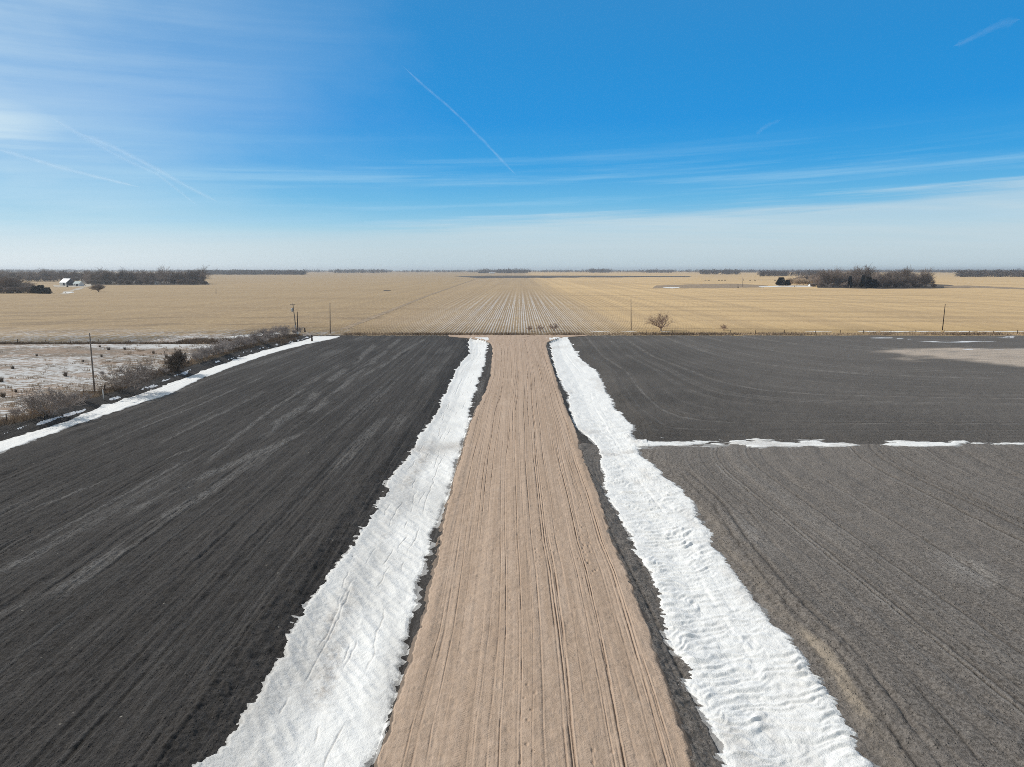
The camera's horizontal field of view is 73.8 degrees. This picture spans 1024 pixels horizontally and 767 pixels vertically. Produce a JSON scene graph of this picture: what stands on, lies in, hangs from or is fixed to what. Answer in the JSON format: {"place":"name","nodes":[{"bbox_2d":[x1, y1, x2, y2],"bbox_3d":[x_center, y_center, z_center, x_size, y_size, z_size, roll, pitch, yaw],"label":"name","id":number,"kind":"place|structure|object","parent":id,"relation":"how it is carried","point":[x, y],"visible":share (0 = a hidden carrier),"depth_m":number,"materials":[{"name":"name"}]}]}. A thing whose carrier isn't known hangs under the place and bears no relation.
{"place":"outdoors","nodes":[
{"label":"outdoors","id":0,"kind":"place"},
{"bbox_2d":[59,278,73,285],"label":"barn","id":1,"kind":"structure","parent":0,"point":[66,282],"depth_m":860.36,"materials":[{"name":"metal"}]},
{"bbox_2d":[53,284,90,286],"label":"farmyard","id":2,"kind":"structure","parent":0,"point":[70,286],"depth_m":811.94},
{"bbox_2d":[73,281,83,285],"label":"shed","id":3,"kind":"structure","parent":2,"relation":"on","point":[78,283],"depth_m":836.82,"materials":[{"name":"white metal"}]},
{"bbox_2d":[61,285,90,293],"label":"lane","id":4,"kind":"structure","parent":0,"point":[74,289],"depth_m":689.80,"materials":[{"name":"gravel"}]},
{"bbox_2d":[82,280,208,284],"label":"woodland floor","id":5,"kind":"structure","parent":0,"point":[113,283],"depth_m":920.66,"materials":[{"name":"brown plant"}]},
{"bbox_2d":[83,272,91,282],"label":"bare tree","id":6,"kind":"object","parent":5,"relation":"on","point":[87,277],"visible":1,"depth_m":929.19,"materials":[{"name":"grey plant"}]},
{"bbox_2d":[84,270,93,283],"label":"bare tree","id":7,"kind":"object","parent":5,"relation":"on","point":[89,273],"visible":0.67,"depth_m":956.30,"materials":[{"name":"grey plant"}]},
{"bbox_2d":[95,273,104,279],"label":"bare tree","id":8,"kind":"object","parent":5,"relation":"on","point":[99,278],"visible":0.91,"depth_m":943.24,"materials":[{"name":"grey plant"}]},
{"bbox_2d":[95,267,113,275],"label":"bare tree","id":9,"kind":"object","parent":5,"relation":"on","point":[106,272],"visible":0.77,"depth_m":953.55,"materials":[{"name":"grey plant"}]},
{"bbox_2d":[108,273,119,281],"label":"bare tree","id":10,"kind":"object","parent":5,"relation":"on","point":[114,279],"visible":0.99,"depth_m":924.96,"materials":[{"name":"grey plant"}]},
{"bbox_2d":[117,270,124,279],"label":"bare tree","id":11,"kind":"object","parent":5,"relation":"on","point":[120,275],"visible":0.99,"depth_m":934.19,"materials":[{"name":"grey plant"}]},
{"bbox_2d":[126,273,136,283],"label":"bare tree","id":12,"kind":"object","parent":5,"relation":"on","point":[130,276],"visible":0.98,"depth_m":940.47,"materials":[{"name":"grey plant"}]},
{"bbox_2d":[146,271,155,279],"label":"bare tree","id":13,"kind":"object","parent":5,"relation":"on","point":[152,276],"visible":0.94,"depth_m":943.37,"materials":[{"name":"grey plant"}]},
{"bbox_2d":[155,274,163,284],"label":"bare tree","id":14,"kind":"object","parent":5,"relation":"on","point":[160,279],"visible":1,"depth_m":918.89,"materials":[{"name":"grey plant"}]},
{"bbox_2d":[155,265,170,283],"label":"bare tree","id":15,"kind":"object","parent":5,"relation":"on","point":[163,272],"visible":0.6,"depth_m":956.72,"materials":[{"name":"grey plant"}]},
{"bbox_2d":[186,272,198,279],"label":"bare tree","id":16,"kind":"object","parent":5,"relation":"on","point":[191,276],"visible":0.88,"depth_m":942.01,"materials":[{"name":"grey plant"}]},
{"bbox_2d":[198,272,205,279],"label":"bare tree","id":17,"kind":"object","parent":5,"relation":"on","point":[202,276],"visible":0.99,"depth_m":941.93,"materials":[{"name":"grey plant"}]},
{"bbox_2d":[195,266,212,279],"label":"bare tree","id":18,"kind":"object","parent":5,"relation":"on","point":[199,270],"visible":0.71,"depth_m":957.07,"materials":[{"name":"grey plant"}]},
{"bbox_2d":[0,334,302,426],"bbox_3d":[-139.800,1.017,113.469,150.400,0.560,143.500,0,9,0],"label":"pasture","id":19,"kind":"structure","parent":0,"point":[22,357],"depth_m":144.48,"materials":[{"name":"plant"}]},
{"bbox_2d":[7,406,24,416],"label":"shrub","id":20,"kind":"object","parent":19,"relation":"on","point":[15,410],"visible":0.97,"depth_m":91.21,"materials":[{"name":"plant"}]},
{"bbox_2d":[89,333,95,392],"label":"utility pole","id":21,"kind":"object","parent":19,"relation":"on","point":[92,364],"visible":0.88,"depth_m":108.39,"materials":[{"name":"brown wood"}]},
{"bbox_2d":[0,335,285,422],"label":"wire fence","id":22,"kind":"object","parent":19,"relation":"on","point":[107,386],"visible":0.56,"depth_m":106.78,"materials":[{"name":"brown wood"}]},
{"bbox_2d":[163,349,191,370],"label":"shrub","id":23,"kind":"object","parent":19,"relation":"on","point":[177,358],"visible":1,"depth_m":132.23,"materials":[{"name":"plant"}]},
{"bbox_2d":[188,351,202,360],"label":"shrub","id":24,"kind":"object","parent":19,"relation":"on","point":[195,356],"visible":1,"depth_m":145.95,"materials":[{"name":"plant"}]},
{"bbox_2d":[189,347,211,357],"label":"shrub","id":25,"kind":"object","parent":19,"relation":"on","point":[204,351],"visible":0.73,"depth_m":149.37,"materials":[{"name":"plant"}]},
{"bbox_2d":[196,345,215,356],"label":"shrub","id":26,"kind":"object","parent":19,"relation":"on","point":[208,353],"visible":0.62,"depth_m":151.87,"materials":[{"name":"plant"}]},
{"bbox_2d":[209,342,227,354],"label":"shrub","id":27,"kind":"object","parent":19,"relation":"on","point":[218,347],"visible":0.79,"depth_m":156.14,"materials":[{"name":"plant"}]},
{"bbox_2d":[213,340,230,352],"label":"shrub","id":28,"kind":"object","parent":19,"relation":"on","point":[219,344],"visible":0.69,"depth_m":158.69,"materials":[{"name":"plant"}]},
{"bbox_2d":[227,341,239,347],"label":"shrub","id":29,"kind":"object","parent":19,"relation":"on","point":[232,344],"visible":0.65,"depth_m":166.68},
{"bbox_2d":[230,333,246,342],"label":"shrub","id":30,"kind":"object","parent":19,"relation":"on","point":[237,337],"visible":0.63,"depth_m":179.91,"materials":[{"name":"plant"}]},
{"bbox_2d":[238,338,249,345],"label":"shrub","id":31,"kind":"object","parent":19,"relation":"on","point":[243,342],"visible":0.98,"depth_m":173.14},
{"bbox_2d":[238,336,256,345],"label":"shrub","id":32,"kind":"object","parent":19,"relation":"on","point":[249,338],"visible":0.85,"depth_m":175.65,"materials":[{"name":"plant"}]},
{"bbox_2d":[250,334,260,341],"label":"shrub","id":33,"kind":"object","parent":19,"relation":"on","point":[256,337],"visible":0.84,"depth_m":180.15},
{"bbox_2d":[136,334,312,343],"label":"rough grass","id":34,"kind":"structure","parent":0,"point":[177,338],"depth_m":202.98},
{"bbox_2d":[0,333,300,425],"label":"dead weeds","id":35,"kind":"object","parent":34,"relation":"on","point":[212,340],"visible":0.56,"depth_m":183.40,"materials":[{"name":"plant"}]},
{"bbox_2d":[246,331,259,340],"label":"shrub","id":36,"kind":"object","parent":34,"relation":"on","point":[256,333],"visible":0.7,"depth_m":185.14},
{"bbox_2d":[257,327,267,337],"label":"shrub","id":37,"kind":"object","parent":34,"relation":"on","point":[262,331],"visible":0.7,"depth_m":198.21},
{"bbox_2d":[258,333,274,339],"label":"shrub","id":38,"kind":"object","parent":34,"relation":"on","point":[266,336],"visible":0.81,"depth_m":188.14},
{"bbox_2d":[264,328,278,337],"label":"shrub","id":39,"kind":"object","parent":34,"relation":"on","point":[271,331],"visible":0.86,"depth_m":196.32,"materials":[{"name":"plant"}]},
{"bbox_2d":[270,325,283,334],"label":"shrub","id":40,"kind":"object","parent":34,"relation":"on","point":[277,330],"visible":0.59,"depth_m":206.01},
{"bbox_2d":[279,328,290,334],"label":"shrub","id":41,"kind":"object","parent":34,"relation":"on","point":[287,329],"visible":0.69,"depth_m":202.35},
{"bbox_2d":[0,335,492,766],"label":"soil field","id":42,"kind":"structure","parent":0,"point":[167,564],"depth_m":52.69,"materials":[{"name":"soil"}]},
{"bbox_2d":[14,384,87,415],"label":"shrub","id":43,"kind":"object","parent":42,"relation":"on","point":[34,401],"visible":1,"depth_m":92.31,"materials":[{"name":"plant"}]},
{"bbox_2d":[64,391,79,399],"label":"shrub","id":44,"kind":"object","parent":42,"relation":"on","point":[74,397],"visible":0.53,"depth_m":101.73,"materials":[{"name":"plant"}]},
{"bbox_2d":[80,393,93,401],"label":"shrub","id":45,"kind":"object","parent":42,"relation":"on","point":[87,397],"visible":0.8,"depth_m":102.66,"materials":[{"name":"plant"}]},
{"bbox_2d":[97,360,160,390],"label":"shrub","id":46,"kind":"object","parent":42,"relation":"on","point":[139,376],"visible":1,"depth_m":111.46,"materials":[{"name":"plant"}]},
{"bbox_2d":[158,367,169,372],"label":"shrub","id":47,"kind":"object","parent":42,"relation":"on","point":[163,370],"visible":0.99,"depth_m":128.89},
{"bbox_2d":[0,336,339,453],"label":"snow","id":48,"kind":"structure","parent":42,"relation":"on","point":[100,411],"depth_m":109.09,"materials":[{"name":"snow"}]},
{"bbox_2d":[256,335,268,342],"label":"shrub","id":49,"kind":"object","parent":42,"relation":"on","point":[263,339],"visible":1,"depth_m":180.40,"materials":[{"name":"plant"}]},
{"bbox_2d":[192,337,488,766],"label":"snow","id":50,"kind":"structure","parent":42,"relation":"on","point":[327,695],"depth_m":38.81,"materials":[{"name":"snow"}]},
{"bbox_2d":[340,274,488,328],"bbox_3d":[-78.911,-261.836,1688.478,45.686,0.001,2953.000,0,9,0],"label":"grass strip","id":51,"kind":"object","parent":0,"point":[369,318],"depth_m":336.82,"materials":[{"name":"plant"}]},
{"bbox_2d":[0,271,1023,343],"bbox_3d":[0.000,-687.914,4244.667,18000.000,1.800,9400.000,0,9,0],"label":"ground","id":52,"kind":"structure","parent":0,"point":[223,304],"depth_m":373.98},
{"bbox_2d":[0,276,18,287],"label":"bare tree","id":53,"kind":"object","parent":52,"relation":"on","point":[3,281],"visible":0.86,"depth_m":593.82,"materials":[{"name":"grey plant"}]},
{"bbox_2d":[5,278,18,287],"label":"bare tree","id":54,"kind":"object","parent":52,"relation":"on","point":[11,280],"visible":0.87,"depth_m":592.79,"materials":[{"name":"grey plant"}]},
{"bbox_2d":[18,286,28,292],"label":"shrub","id":55,"kind":"object","parent":52,"relation":"on","point":[22,288],"visible":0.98,"depth_m":580.04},
{"bbox_2d":[35,285,44,293],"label":"evergreen tree","id":56,"kind":"object","parent":52,"relation":"on","point":[40,289],"visible":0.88,"depth_m":574.69,"materials":[{"name":"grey plant"}]},
{"bbox_2d":[43,287,51,293],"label":"evergreen tree","id":57,"kind":"object","parent":52,"relation":"on","point":[47,290],"visible":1,"depth_m":571.36,"materials":[{"name":"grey plant"}]},
{"bbox_2d":[56,271,65,278],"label":"bare tree","id":58,"kind":"object","parent":52,"relation":"on","point":[59,276],"visible":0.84,"depth_m":1167.80,"materials":[{"name":"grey plant"}]},
{"bbox_2d":[69,270,78,276],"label":"bare tree","id":59,"kind":"object","parent":52,"relation":"on","point":[75,274],"visible":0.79,"depth_m":1193.31,"materials":[{"name":"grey plant"}]},
{"bbox_2d":[87,284,105,291],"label":"bare tree","id":60,"kind":"object","parent":52,"relation":"on","point":[96,287],"visible":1,"depth_m":615.28,"materials":[{"name":"grey plant"}]},
{"bbox_2d":[290,304,295,329],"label":"utility pole","id":61,"kind":"object","parent":52,"relation":"on","point":[292,309],"visible":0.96,"depth_m":219.06,"materials":[{"name":"brown wood"}]},
{"bbox_2d":[293,325,304,333],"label":"shrub","id":62,"kind":"object","parent":52,"relation":"on","point":[300,329],"visible":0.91,"depth_m":212.54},
{"bbox_2d":[0,267,1022,274],"bbox_3d":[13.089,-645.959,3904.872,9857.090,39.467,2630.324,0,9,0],"label":"distant woods","id":63,"kind":"object","parent":52,"relation":"on","point":[266,272],"visible":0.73,"depth_m":4280.94,"materials":[{"name":"plant"}]},
{"bbox_2d":[645,311,672,329],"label":"bare tree","id":64,"kind":"object","parent":52,"relation":"on","point":[662,321],"visible":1,"depth_m":225.21,"materials":[{"name":"brown plant"}]},
{"bbox_2d":[341,331,1023,335],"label":"dry grass","id":65,"kind":"structure","parent":52,"relation":"on","point":[746,333],"depth_m":212.66,"materials":[{"name":"plant"}]},
{"bbox_2d":[698,268,740,274],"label":"distant grove","id":66,"kind":"object","parent":52,"relation":"on","point":[714,271],"visible":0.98,"depth_m":2786.61,"materials":[{"name":"plant"}]},
{"bbox_2d":[775,277,785,285],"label":"evergreen tree","id":67,"kind":"object","parent":52,"relation":"on","point":[780,281],"visible":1,"depth_m":861.58,"materials":[{"name":"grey plant"}]},
{"bbox_2d":[757,269,834,275],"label":"distant woods","id":68,"kind":"object","parent":52,"relation":"on","point":[770,273],"visible":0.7,"depth_m":2038.85,"materials":[{"name":"plant"}]},
{"bbox_2d":[793,278,802,283],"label":"bare tree","id":69,"kind":"object","parent":52,"relation":"on","point":[797,282],"visible":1,"depth_m":865.41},
{"bbox_2d":[954,269,1023,276],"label":"distant woods","id":70,"kind":"object","parent":52,"relation":"on","point":[986,273],"visible":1,"depth_m":1845.07,"materials":[{"name":"plant"}]},
{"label":"verge","id":71,"kind":"structure","parent":52,"relation":"on","visible":0},
{"bbox_2d":[629,330,1023,333],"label":"wire fence","id":72,"kind":"object","parent":71,"relation":"on","point":[1017,331],"visible":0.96,"depth_m":213.73,"materials":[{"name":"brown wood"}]},
{"bbox_2d":[0,0,1023,270],"label":"sky","id":73,"kind":"structure","parent":0,"point":[394,135],"materials":[{"name":"blue"}]},
{"bbox_2d":[374,335,694,766],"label":"dirt road","id":74,"kind":"structure","parent":0,"point":[531,644],"depth_m":38.91,"materials":[{"name":"soil"}]},
{"bbox_2d":[549,337,879,766],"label":"snow","id":75,"kind":"structure","parent":74,"relation":"on","point":[757,690],"depth_m":39.46,"materials":[{"name":"snow"}]},
{"bbox_2d":[458,276,690,277],"bbox_3d":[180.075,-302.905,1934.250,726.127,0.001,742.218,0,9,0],"label":"field","id":76,"kind":"structure","parent":0,"point":[558,276],"depth_m":1971.93,"materials":[{"name":"plant"}]},
{"bbox_2d":[653,284,767,287],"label":"grass strip","id":77,"kind":"object","parent":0,"point":[713,286],"depth_m":812.35,"materials":[{"name":"plant"}]},
{"bbox_2d":[758,286,812,286],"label":"snow","id":78,"kind":"structure","parent":77,"relation":"on","point":[785,286],"depth_m":811.12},
{"bbox_2d":[547,335,1023,444],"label":"soil field","id":79,"kind":"structure","parent":0,"point":[854,389],"depth_m":118.33,"materials":[{"name":"soil"}]},
{"bbox_2d":[578,443,1023,766],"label":"soil field","id":80,"kind":"structure","parent":0,"point":[884,584],"depth_m":45.32,"materials":[{"name":"soil"}]},
{"bbox_2d":[609,437,1023,448],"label":"snow","id":81,"kind":"structure","parent":80,"relation":"on","point":[761,443],"depth_m":80.39,"materials":[{"name":"snow"}]},
{"bbox_2d":[817,284,953,288],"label":"woodland floor","id":82,"kind":"structure","parent":0,"point":[922,287],"depth_m":767.21,"materials":[{"name":"brown plant"}]},
{"bbox_2d":[813,274,822,286],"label":"bare tree","id":83,"kind":"object","parent":82,"relation":"on","point":[816,280],"visible":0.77,"depth_m":793.87,"materials":[{"name":"grey plant"}]},
{"bbox_2d":[814,268,823,279],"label":"bare tree","id":84,"kind":"object","parent":82,"relation":"on","point":[817,274],"visible":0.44,"depth_m":805.76,"materials":[{"name":"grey plant"}]},
{"bbox_2d":[818,270,830,282],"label":"bare tree","id":85,"kind":"object","parent":82,"relation":"on","point":[824,279],"visible":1,"depth_m":778.35,"materials":[{"name":"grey plant"}]},
{"bbox_2d":[823,266,842,282],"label":"bare tree","id":86,"kind":"object","parent":82,"relation":"on","point":[834,275],"visible":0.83,"depth_m":776.88,"materials":[{"name":"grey plant"}]},
{"bbox_2d":[832,274,846,286],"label":"bare tree","id":87,"kind":"object","parent":82,"relation":"on","point":[840,281],"visible":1,"depth_m":777.66,"materials":[{"name":"grey plant"}]},
{"bbox_2d":[835,272,848,282],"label":"bare tree","id":88,"kind":"object","parent":82,"relation":"on","point":[841,277],"visible":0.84,"depth_m":777.91,"materials":[{"name":"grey plant"}]},
{"bbox_2d":[841,268,853,280],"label":"bare tree","id":89,"kind":"object","parent":82,"relation":"on","point":[846,274],"visible":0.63,"depth_m":783.92,"materials":[{"name":"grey plant"}]},
{"bbox_2d":[847,276,852,287],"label":"evergreen tree","id":90,"kind":"object","parent":82,"relation":"on","point":[850,282],"visible":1,"depth_m":749.81,"materials":[{"name":"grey plant"}]},
{"bbox_2d":[847,271,865,286],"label":"bare tree","id":91,"kind":"object","parent":82,"relation":"on","point":[857,279],"visible":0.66,"depth_m":762.08,"materials":[{"name":"grey plant"}]},
{"bbox_2d":[850,263,864,286],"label":"bare tree","id":92,"kind":"object","parent":82,"relation":"on","point":[857,270],"visible":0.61,"depth_m":778.18,"materials":[{"name":"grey plant"}]},
{"bbox_2d":[859,275,865,287],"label":"evergreen tree","id":93,"kind":"object","parent":82,"relation":"on","point":[862,283],"visible":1,"depth_m":740.26,"materials":[{"name":"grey plant"}]},
{"bbox_2d":[864,277,873,287],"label":"evergreen tree","id":94,"kind":"object","parent":82,"relation":"on","point":[869,283],"visible":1,"depth_m":739.52,"materials":[{"name":"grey plant"}]},
{"bbox_2d":[861,265,877,277],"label":"bare tree","id":95,"kind":"object","parent":82,"relation":"on","point":[868,273],"visible":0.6,"depth_m":777.69,"materials":[{"name":"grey plant"}]},
{"bbox_2d":[871,279,878,287],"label":"evergreen tree","id":96,"kind":"object","parent":82,"relation":"on","point":[875,282],"visible":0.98,"depth_m":739.72,"materials":[{"name":"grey plant"}]},
{"bbox_2d":[877,273,888,286],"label":"bare tree","id":97,"kind":"object","parent":82,"relation":"on","point":[882,278],"visible":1,"depth_m":756.68,"materials":[{"name":"grey plant"}]},
{"bbox_2d":[886,272,898,287],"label":"bare tree","id":98,"kind":"object","parent":82,"relation":"on","point":[892,280],"visible":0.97,"depth_m":760.45,"materials":[{"name":"grey plant"}]},
{"bbox_2d":[888,271,900,284],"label":"bare tree","id":99,"kind":"object","parent":82,"relation":"on","point":[894,275],"visible":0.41,"depth_m":768.84,"materials":[{"name":"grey plant"}]},
{"bbox_2d":[894,274,905,287],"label":"bare tree","id":100,"kind":"object","parent":82,"relation":"on","point":[900,280],"visible":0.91,"depth_m":761.60,"materials":[{"name":"grey plant"}]},
{"bbox_2d":[900,274,911,284],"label":"bare tree","id":101,"kind":"object","parent":82,"relation":"on","point":[905,280],"visible":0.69,"depth_m":768.90,"materials":[{"name":"grey plant"}]},
{"bbox_2d":[898,264,914,286],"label":"bare tree","id":102,"kind":"object","parent":82,"relation":"on","point":[907,273],"visible":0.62,"depth_m":778.30,"materials":[{"name":"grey plant"}]},
{"bbox_2d":[901,273,916,283],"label":"bare tree","id":103,"kind":"object","parent":82,"relation":"on","point":[909,279],"visible":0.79,"depth_m":771.55,"materials":[{"name":"grey plant"}]},
{"bbox_2d":[910,273,921,283],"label":"bare tree","id":104,"kind":"object","parent":82,"relation":"on","point":[916,278],"visible":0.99,"depth_m":768.86,"materials":[{"name":"grey plant"}]},
{"bbox_2d":[917,272,928,283],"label":"bare tree","id":105,"kind":"object","parent":82,"relation":"on","point":[922,277],"visible":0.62,"depth_m":775.54,"materials":[{"name":"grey plant"}]},
{"bbox_2d":[917,267,935,286],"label":"bare tree","id":106,"kind":"object","parent":82,"relation":"on","point":[926,273],"visible":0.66,"depth_m":777.91,"materials":[{"name":"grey plant"}]},
{"bbox_2d":[922,274,932,282],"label":"bare tree","id":107,"kind":"object","parent":82,"relation":"on","point":[924,279],"visible":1,"depth_m":768.21,"materials":[{"name":"grey plant"}]},
{"bbox_2d":[926,277,936,286],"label":"bare tree","id":108,"kind":"object","parent":82,"relation":"on","point":[931,282],"visible":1,"depth_m":767.54,"materials":[{"name":"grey plant"}]},
{"bbox_2d":[944,285,1023,288],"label":"grass strip","id":109,"kind":"object","parent":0,"point":[965,286],"depth_m":766.83,"materials":[{"name":"plant"}]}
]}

